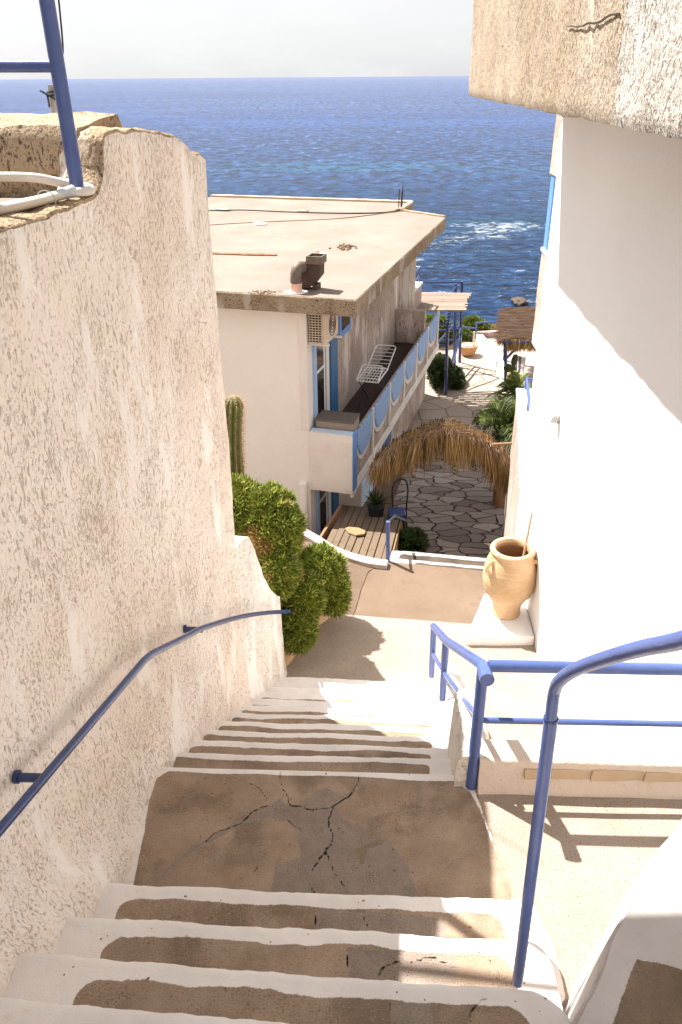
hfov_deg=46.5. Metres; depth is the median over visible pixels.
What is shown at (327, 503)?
ground door
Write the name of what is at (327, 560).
succulent bush
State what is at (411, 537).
potted shrub
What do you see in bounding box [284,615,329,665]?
planter wall
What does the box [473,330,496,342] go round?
terrace edge wall
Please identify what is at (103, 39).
sky
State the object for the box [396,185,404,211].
rebar stub
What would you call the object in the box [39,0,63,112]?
pipe pole
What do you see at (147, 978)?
grit
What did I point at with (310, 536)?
kerb
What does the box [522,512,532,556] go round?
stick
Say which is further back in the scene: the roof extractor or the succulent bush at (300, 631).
the roof extractor
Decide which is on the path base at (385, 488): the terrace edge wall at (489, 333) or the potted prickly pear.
the potted prickly pear
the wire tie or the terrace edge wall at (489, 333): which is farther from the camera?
the terrace edge wall at (489, 333)
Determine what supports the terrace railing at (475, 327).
on the seaside terrace
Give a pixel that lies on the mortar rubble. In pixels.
(14, 195)
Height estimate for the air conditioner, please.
0.504 m
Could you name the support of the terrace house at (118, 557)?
on the ground
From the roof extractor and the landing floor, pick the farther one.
the roof extractor
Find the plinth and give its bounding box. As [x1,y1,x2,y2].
[466,594,533,645]
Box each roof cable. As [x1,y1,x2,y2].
[209,209,399,213]
[212,211,396,224]
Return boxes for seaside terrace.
[486,337,535,385]
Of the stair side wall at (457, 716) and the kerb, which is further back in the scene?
the kerb
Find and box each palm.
[467,395,515,507]
[484,370,531,403]
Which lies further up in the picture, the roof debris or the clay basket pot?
the roof debris
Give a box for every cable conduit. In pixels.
[0,172,95,214]
[0,185,76,210]
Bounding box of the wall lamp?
[550,412,560,423]
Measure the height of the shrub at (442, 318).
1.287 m
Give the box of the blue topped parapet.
[502,388,531,536]
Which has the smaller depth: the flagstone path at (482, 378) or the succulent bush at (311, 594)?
the succulent bush at (311, 594)
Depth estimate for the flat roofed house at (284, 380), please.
13.07 m
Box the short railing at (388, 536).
[386,515,413,561]
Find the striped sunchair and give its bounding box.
[512,354,525,386]
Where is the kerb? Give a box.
[303,529,387,568]
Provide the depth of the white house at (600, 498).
4.19 m
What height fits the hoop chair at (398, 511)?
1.301 m
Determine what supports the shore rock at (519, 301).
in the sea
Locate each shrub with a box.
[394,526,429,552]
[425,352,457,389]
[426,313,452,344]
[443,323,472,342]
[449,364,466,389]
[458,314,491,331]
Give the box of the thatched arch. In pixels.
[365,417,511,500]
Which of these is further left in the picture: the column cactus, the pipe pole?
the pipe pole
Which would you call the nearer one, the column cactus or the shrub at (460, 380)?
the column cactus
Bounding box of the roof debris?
[248,243,356,294]
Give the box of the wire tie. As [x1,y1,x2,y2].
[37,190,55,205]
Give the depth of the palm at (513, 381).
17.06 m
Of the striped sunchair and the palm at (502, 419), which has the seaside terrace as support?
the striped sunchair
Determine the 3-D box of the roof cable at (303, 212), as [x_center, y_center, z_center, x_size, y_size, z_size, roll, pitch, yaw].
[-1.324,-6.750,17.785,5.284,0.064,0.563,3,29,6]
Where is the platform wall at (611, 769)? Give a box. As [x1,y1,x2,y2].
[477,739,681,799]
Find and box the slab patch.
[343,561,373,614]
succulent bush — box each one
[231,471,309,605]
[280,567,327,620]
[281,607,320,656]
[298,540,352,619]
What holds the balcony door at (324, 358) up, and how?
in the flat roofed house at (284, 380)
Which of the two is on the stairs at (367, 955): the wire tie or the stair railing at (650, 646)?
the stair railing at (650, 646)
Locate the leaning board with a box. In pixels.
[320,503,342,538]
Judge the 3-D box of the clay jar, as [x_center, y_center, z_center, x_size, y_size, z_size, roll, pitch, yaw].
[1.376,0.552,6.509,0.456,0.634,0.468,0,29,0]
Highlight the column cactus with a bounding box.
[225,394,247,475]
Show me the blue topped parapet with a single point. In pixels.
(520, 426)
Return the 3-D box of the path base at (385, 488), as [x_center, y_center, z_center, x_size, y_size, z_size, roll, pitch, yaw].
[2.284,-2.093,18.478,5.000,0.770,15.000,0,29,0]
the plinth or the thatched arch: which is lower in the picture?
the plinth
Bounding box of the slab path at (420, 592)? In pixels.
[304,542,486,623]
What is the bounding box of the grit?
[63,770,546,1023]
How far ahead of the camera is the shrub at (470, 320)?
26.25 m
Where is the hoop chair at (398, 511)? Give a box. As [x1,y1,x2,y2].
[388,478,408,550]
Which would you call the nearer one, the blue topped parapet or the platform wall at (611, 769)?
the platform wall at (611, 769)
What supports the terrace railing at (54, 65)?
on the terrace house at (118, 557)
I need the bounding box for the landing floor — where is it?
[125,767,681,1010]
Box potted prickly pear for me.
[503,354,523,379]
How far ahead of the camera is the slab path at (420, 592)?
7.43 m
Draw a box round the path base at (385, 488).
[329,348,510,552]
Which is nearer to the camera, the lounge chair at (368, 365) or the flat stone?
the lounge chair at (368, 365)
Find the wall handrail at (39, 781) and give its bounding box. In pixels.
[0,610,290,836]
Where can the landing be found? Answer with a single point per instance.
(352, 647)
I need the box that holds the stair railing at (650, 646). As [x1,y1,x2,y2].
[512,629,681,987]
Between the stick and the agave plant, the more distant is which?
the agave plant
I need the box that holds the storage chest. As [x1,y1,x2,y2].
[315,410,359,431]
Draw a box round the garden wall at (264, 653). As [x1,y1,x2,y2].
[235,536,286,698]
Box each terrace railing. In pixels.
[0,0,83,187]
[439,321,496,331]
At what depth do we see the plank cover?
11.16 m
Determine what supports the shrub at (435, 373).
on the path base at (385, 488)
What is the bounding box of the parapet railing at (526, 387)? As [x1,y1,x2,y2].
[524,377,532,412]
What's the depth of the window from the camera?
13.35 m
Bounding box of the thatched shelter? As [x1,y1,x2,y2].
[491,306,535,379]
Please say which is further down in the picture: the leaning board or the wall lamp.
the leaning board
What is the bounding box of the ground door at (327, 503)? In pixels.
[316,490,338,535]
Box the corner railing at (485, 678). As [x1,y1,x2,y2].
[429,623,681,790]
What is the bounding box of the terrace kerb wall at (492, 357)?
[475,334,522,393]
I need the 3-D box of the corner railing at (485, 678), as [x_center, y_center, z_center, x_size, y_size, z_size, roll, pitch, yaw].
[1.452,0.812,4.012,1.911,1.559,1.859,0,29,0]
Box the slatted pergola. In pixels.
[416,281,470,395]
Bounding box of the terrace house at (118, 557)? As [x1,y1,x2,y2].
[0,112,250,997]
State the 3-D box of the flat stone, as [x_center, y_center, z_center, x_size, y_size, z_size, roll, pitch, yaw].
[-1.665,-5.912,16.284,0.302,0.038,0.247,0,29,0]
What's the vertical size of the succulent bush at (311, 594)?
0.494 m
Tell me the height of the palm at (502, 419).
2.090 m
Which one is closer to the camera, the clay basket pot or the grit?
the grit
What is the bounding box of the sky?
[0,0,473,78]
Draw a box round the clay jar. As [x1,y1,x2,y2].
[483,537,537,619]
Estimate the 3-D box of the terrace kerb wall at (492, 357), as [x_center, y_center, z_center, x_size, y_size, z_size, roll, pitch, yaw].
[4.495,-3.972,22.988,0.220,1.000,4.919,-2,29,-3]
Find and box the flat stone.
[252,222,266,225]
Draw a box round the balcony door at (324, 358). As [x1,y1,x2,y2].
[312,334,337,427]
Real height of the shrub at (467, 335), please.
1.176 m
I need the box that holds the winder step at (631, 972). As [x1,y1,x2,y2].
[564,819,681,1023]
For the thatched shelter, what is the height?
1.595 m
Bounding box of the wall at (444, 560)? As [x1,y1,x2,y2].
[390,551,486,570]
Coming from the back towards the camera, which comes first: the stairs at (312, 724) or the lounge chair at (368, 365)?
the lounge chair at (368, 365)
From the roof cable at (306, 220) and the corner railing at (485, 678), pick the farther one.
the roof cable at (306, 220)
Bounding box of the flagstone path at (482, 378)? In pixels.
[406,343,509,450]
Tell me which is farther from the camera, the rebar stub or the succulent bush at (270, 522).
the rebar stub
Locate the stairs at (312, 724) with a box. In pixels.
[173,677,450,774]
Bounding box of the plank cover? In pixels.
[326,506,402,559]
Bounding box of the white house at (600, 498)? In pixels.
[469,0,681,743]
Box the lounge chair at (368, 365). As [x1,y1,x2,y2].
[356,344,395,410]
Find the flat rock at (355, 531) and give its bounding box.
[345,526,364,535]
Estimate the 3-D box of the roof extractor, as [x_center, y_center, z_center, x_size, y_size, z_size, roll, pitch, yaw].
[-0.519,-3.336,11.117,0.503,0.470,0.546,8,30,14]
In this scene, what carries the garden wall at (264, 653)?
on the ground
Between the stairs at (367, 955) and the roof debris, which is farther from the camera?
the roof debris
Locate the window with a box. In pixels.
[338,316,350,338]
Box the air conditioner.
[308,314,341,346]
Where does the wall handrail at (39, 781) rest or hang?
attached to the terrace house at (118, 557)
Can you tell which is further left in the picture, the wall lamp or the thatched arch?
the thatched arch
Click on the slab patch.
(357, 577)
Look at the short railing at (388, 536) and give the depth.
7.85 m
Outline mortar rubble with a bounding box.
[5,193,31,196]
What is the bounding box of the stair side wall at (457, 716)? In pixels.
[437,663,488,785]
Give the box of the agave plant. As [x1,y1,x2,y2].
[362,487,390,525]
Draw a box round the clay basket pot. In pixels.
[461,342,477,356]
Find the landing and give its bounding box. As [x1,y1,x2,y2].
[286,615,560,740]
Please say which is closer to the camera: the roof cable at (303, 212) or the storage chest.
the storage chest
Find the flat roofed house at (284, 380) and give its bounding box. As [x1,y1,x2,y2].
[208,194,445,535]
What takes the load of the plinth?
on the landing
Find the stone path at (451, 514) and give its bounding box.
[390,451,509,557]
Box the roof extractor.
[284,253,326,294]
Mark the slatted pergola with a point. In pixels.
(455, 301)
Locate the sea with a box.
[0,76,555,324]
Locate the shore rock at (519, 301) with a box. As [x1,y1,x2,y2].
[510,297,527,305]
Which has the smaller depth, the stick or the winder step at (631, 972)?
the winder step at (631, 972)
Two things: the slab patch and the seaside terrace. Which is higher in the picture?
the seaside terrace
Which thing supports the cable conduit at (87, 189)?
on the terrace house at (118, 557)
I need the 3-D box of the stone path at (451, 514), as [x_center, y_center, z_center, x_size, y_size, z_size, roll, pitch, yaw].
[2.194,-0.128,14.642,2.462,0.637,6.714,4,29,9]
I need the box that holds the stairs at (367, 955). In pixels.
[0,883,570,1023]
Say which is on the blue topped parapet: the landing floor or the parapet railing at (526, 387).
the parapet railing at (526, 387)
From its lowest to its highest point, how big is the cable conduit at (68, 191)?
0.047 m

